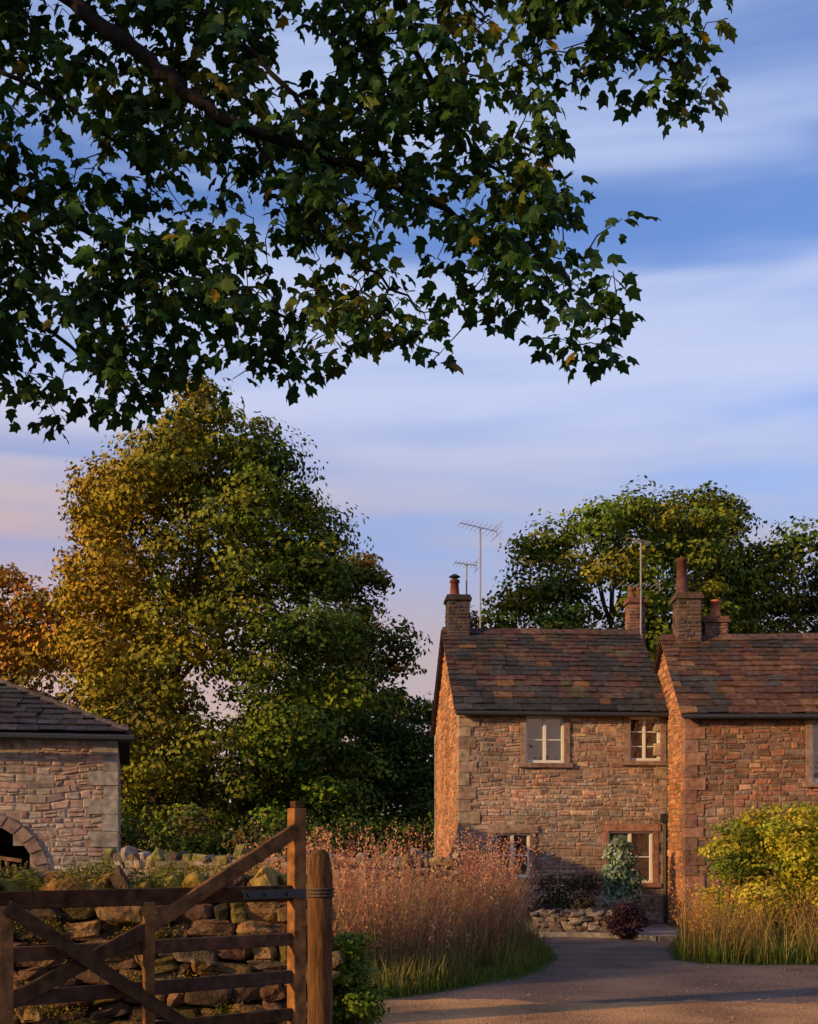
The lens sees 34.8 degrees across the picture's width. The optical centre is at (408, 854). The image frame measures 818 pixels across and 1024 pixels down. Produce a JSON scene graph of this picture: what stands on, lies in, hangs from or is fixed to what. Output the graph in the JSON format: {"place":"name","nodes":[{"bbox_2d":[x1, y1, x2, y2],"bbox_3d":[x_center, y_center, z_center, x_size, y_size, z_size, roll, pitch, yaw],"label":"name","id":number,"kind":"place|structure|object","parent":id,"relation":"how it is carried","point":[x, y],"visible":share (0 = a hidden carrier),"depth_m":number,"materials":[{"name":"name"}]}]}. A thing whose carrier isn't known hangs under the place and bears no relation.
{"place":"outdoors","nodes":[
{"label":"outdoors","id":0,"kind":"place"},
{"bbox_2d":[227,821,547,985],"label":"tall seeding grass","id":1,"kind":"structure","parent":0,"point":[492,913],"depth_m":17.21,"materials":[{"name":"brown plant"}]},
{"bbox_2d":[0,0,817,852],"label":"sky","id":2,"kind":"structure","parent":0,"point":[723,390],"materials":[{"name":"blue"}]},
{"bbox_2d":[376,924,817,999],"bbox_3d":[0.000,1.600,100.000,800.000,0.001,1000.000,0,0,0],"label":"ground","id":3,"kind":"structure","parent":0,"point":[669,950],"depth_m":18.43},
{"bbox_2d":[0,679,133,878],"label":"stone barn","id":4,"kind":"structure","parent":3,"relation":"on","point":[61,763],"depth_m":21.82,"materials":[{"name":"stone"}]},
{"bbox_2d":[0,562,160,848],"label":"beech tree","id":5,"kind":"object","parent":3,"relation":"on","point":[19,640],"visible":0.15,"depth_m":54.96,"materials":[{"name":"orange plant"}]},
{"bbox_2d":[0,801,305,1023],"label":"field gate","id":6,"kind":"structure","parent":3,"relation":"on","point":[139,939],"depth_m":6.66,"materials":[{"name":"brown wood"}]},
{"bbox_2d":[0,865,343,1023],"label":"drystone wall","id":7,"kind":"structure","parent":3,"relation":"on","point":[91,924],"depth_m":8.76,"materials":[{"name":"stone"}]},
{"bbox_2d":[0,853,286,1022],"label":"wall moss","id":8,"kind":"object","parent":7,"relation":"on","point":[65,873],"depth_m":8.83,"materials":[{"name":"green plant"}]},
{"bbox_2d":[32,370,409,855],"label":"sycamore tree","id":9,"kind":"object","parent":3,"relation":"on","point":[176,459],"visible":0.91,"depth_m":47.54,"materials":[{"name":"green plant"}]},
{"bbox_2d":[120,743,430,853],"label":"distant tree row","id":10,"kind":"object","parent":3,"relation":"on","point":[221,757],"depth_m":90.60,"materials":[{"name":"green plant"}]},
{"bbox_2d":[120,797,434,868],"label":"field hedge","id":11,"kind":"object","parent":3,"relation":"on","point":[136,832],"visible":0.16,"depth_m":43.77,"materials":[{"name":"green plant"}]},
{"bbox_2d":[99,843,475,934],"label":"drystone wall","id":12,"kind":"structure","parent":3,"relation":"on","point":[132,856],"depth_m":19.94,"materials":[{"name":"grey stone"}]},
{"bbox_2d":[306,849,334,1023],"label":"gate post","id":13,"kind":"object","parent":3,"relation":"on","point":[320,892],"visible":1,"depth_m":7.56,"materials":[{"name":"brown wood"}]},
{"bbox_2d":[274,550,432,853],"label":"ash tree","id":14,"kind":"object","parent":3,"relation":"on","point":[378,580],"visible":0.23,"depth_m":57.42,"materials":[{"name":"green plant"}]},
{"bbox_2d":[332,930,393,1023],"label":"box bush","id":15,"kind":"object","parent":3,"relation":"on","point":[354,998],"visible":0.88,"depth_m":9.09,"materials":[{"name":"green plant"}]},
{"bbox_2d":[0,0,737,443],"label":"overhanging sycamore tree","id":16,"kind":"object","parent":3,"relation":"on","point":[392,100],"visible":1,"depth_m":8.81,"materials":[{"name":"green plant"}]},
{"bbox_2d":[345,691,434,867],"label":"hawthorn tree","id":17,"kind":"object","parent":3,"relation":"on","point":[412,763],"visible":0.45,"depth_m":51.74,"materials":[{"name":"green plant"}]},
{"bbox_2d":[332,917,556,1022],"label":"verge grass","id":18,"kind":"structure","parent":3,"relation":"on","point":[533,953],"depth_m":16.17,"materials":[{"name":"green plant"}]},
{"bbox_2d":[470,606,482,627],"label":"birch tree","id":19,"kind":"object","parent":3,"relation":"on","point":[472,623],"visible":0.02,"depth_m":54.73,"materials":[{"name":"green plant"}]},
{"bbox_2d":[430,574,669,923],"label":"stone cottage","id":20,"kind":"structure","parent":3,"relation":"on","point":[560,736],"depth_m":30.25,"materials":[{"name":"stone"}]},
{"bbox_2d":[453,558,478,593],"bbox_3d":[1.445,-7.040,33.290,0.606,1.080,0.391,0,0,-20],"label":"tv antenna","id":21,"kind":"object","parent":20,"relation":"attached to","point":[466,569],"visible":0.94,"depth_m":33.28,"materials":[{"name":"metal"}]},
{"bbox_2d":[457,520,502,627],"bbox_3d":[1.823,-6.717,34.178,1.102,4.033,0.623,0,0,-25],"label":"tv antenna","id":22,"kind":"object","parent":20,"relation":"attached to","point":[480,529],"visible":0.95,"depth_m":34.19,"materials":[{"name":"metal"}]},
{"bbox_2d":[497,719,656,879],"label":"window glass","id":23,"kind":"structure","parent":20,"relation":"in","point":[535,726],"depth_m":30.26,"materials":[{"name":"black"}]},
{"bbox_2d":[495,716,659,882],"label":"window frames","id":24,"kind":"structure","parent":20,"relation":"in","point":[544,718],"depth_m":30.21,"materials":[{"name":"paint"}]},
{"bbox_2d":[618,579,662,592],"bbox_3d":[6.114,-6.629,34.630,1.255,1.458,0.391,0,0,-20],"label":"tv antenna","id":25,"kind":"object","parent":20,"relation":"attached to","point":[643,585],"visible":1,"depth_m":34.70,"materials":[{"name":"metal"}]},
{"bbox_2d":[631,538,651,636],"bbox_3d":[6.151,-6.887,34.625,0.585,2.975,0.500,0,0,9],"label":"tv antenna","id":26,"kind":"object","parent":20,"relation":"attached to","point":[640,542],"visible":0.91,"depth_m":34.58,"materials":[{"name":"metal"}]},
{"bbox_2d":[472,475,758,662],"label":"ash tree","id":27,"kind":"object","parent":3,"relation":"on","point":[616,524],"visible":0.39,"depth_m":56.10,"materials":[{"name":"green plant"}]},
{"bbox_2d":[611,480,782,663],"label":"oak tree","id":28,"kind":"object","parent":3,"relation":"on","point":[741,597],"visible":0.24,"depth_m":60.74,"materials":[{"name":"green plant"}]},
{"bbox_2d":[652,557,817,926],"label":"red stone cottage","id":29,"kind":"structure","parent":3,"relation":"on","point":[742,725],"depth_m":28.04,"materials":[{"name":"stone"}]},
{"bbox_2d":[812,724,817,781],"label":"window frames","id":30,"kind":"structure","parent":29,"relation":"in","point":[813,725],"depth_m":27.97,"materials":[{"name":"paint"}]},
{"bbox_2d":[814,727,817,778],"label":"window glass","id":31,"kind":"structure","parent":29,"relation":"in","point":[815,728],"depth_m":28.03,"materials":[{"name":"black"}]},
{"bbox_2d":[671,515,817,633],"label":"sycamore tree","id":32,"kind":"object","parent":3,"relation":"on","point":[796,612],"visible":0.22,"depth_m":62.13,"materials":[{"name":"green plant"}]},
{"bbox_2d":[691,797,817,949],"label":"yellow hedge bush","id":33,"kind":"object","parent":3,"relation":"on","point":[789,842],"visible":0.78,"depth_m":21.39,"materials":[{"name":"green plant"}]},
{"bbox_2d":[524,924,678,935],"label":"pavement","id":34,"kind":"structure","parent":0,"point":[659,929],"depth_m":27.41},
{"bbox_2d":[523,871,609,921],"bbox_3d":[3.174,0.959,26.723,1.887,1.321,1.238,0,0,0],"label":"garden hedge","id":35,"kind":"object","parent":34,"relation":"on","point":[578,883],"visible":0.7,"depth_m":26.63,"materials":[{"name":"green plant"}]},
{"bbox_2d":[530,908,615,932],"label":"garden wall","id":36,"kind":"structure","parent":34,"relation":"on","point":[570,920],"depth_m":25.62,"materials":[{"name":"grey stone"}]},
{"bbox_2d":[597,834,648,919],"bbox_3d":[4.756,0.572,28.909,1.151,2.075,0.981,0,0,0],"label":"climbing hydrangea","id":37,"kind":"object","parent":34,"relation":"on","point":[621,879],"visible":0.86,"depth_m":28.72,"materials":[{"name":"green plant"}]},
{"bbox_2d":[386,937,817,1003],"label":"road","id":38,"kind":"structure","parent":0,"point":[580,958],"depth_m":16.55,"materials":[{"name":"grey asphalt"}]},
{"bbox_2d":[361,998,817,1023],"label":"grit strip","id":39,"kind":"object","parent":38,"relation":"on","point":[476,1011],"visible":0.93,"depth_m":13.16,"materials":[{"name":"gravel"}]},
{"bbox_2d":[382,962,817,1023],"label":"fallen leaves","id":40,"kind":"object","parent":38,"relation":"on","point":[624,991],"visible":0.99,"depth_m":14.54,"materials":[{"name":"brown plant"}]},
{"bbox_2d":[538,931,676,941],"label":"kerb","id":41,"kind":"structure","parent":38,"relation":"on","point":[603,935],"depth_m":25.08,"materials":[{"name":"stone"}]},
{"bbox_2d":[599,898,651,938],"bbox_3d":[4.082,1.211,24.675,0.976,0.812,0.872,0,0,0],"label":"purple berberis bush","id":42,"kind":"object","parent":38,"relation":"on","point":[624,912],"visible":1,"depth_m":24.46,"materials":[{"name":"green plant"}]},
{"bbox_2d":[665,871,817,964],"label":"wild grass","id":43,"kind":"structure","parent":0,"point":[726,941],"depth_m":19.76,"materials":[{"name":"green plant"}]}
]}

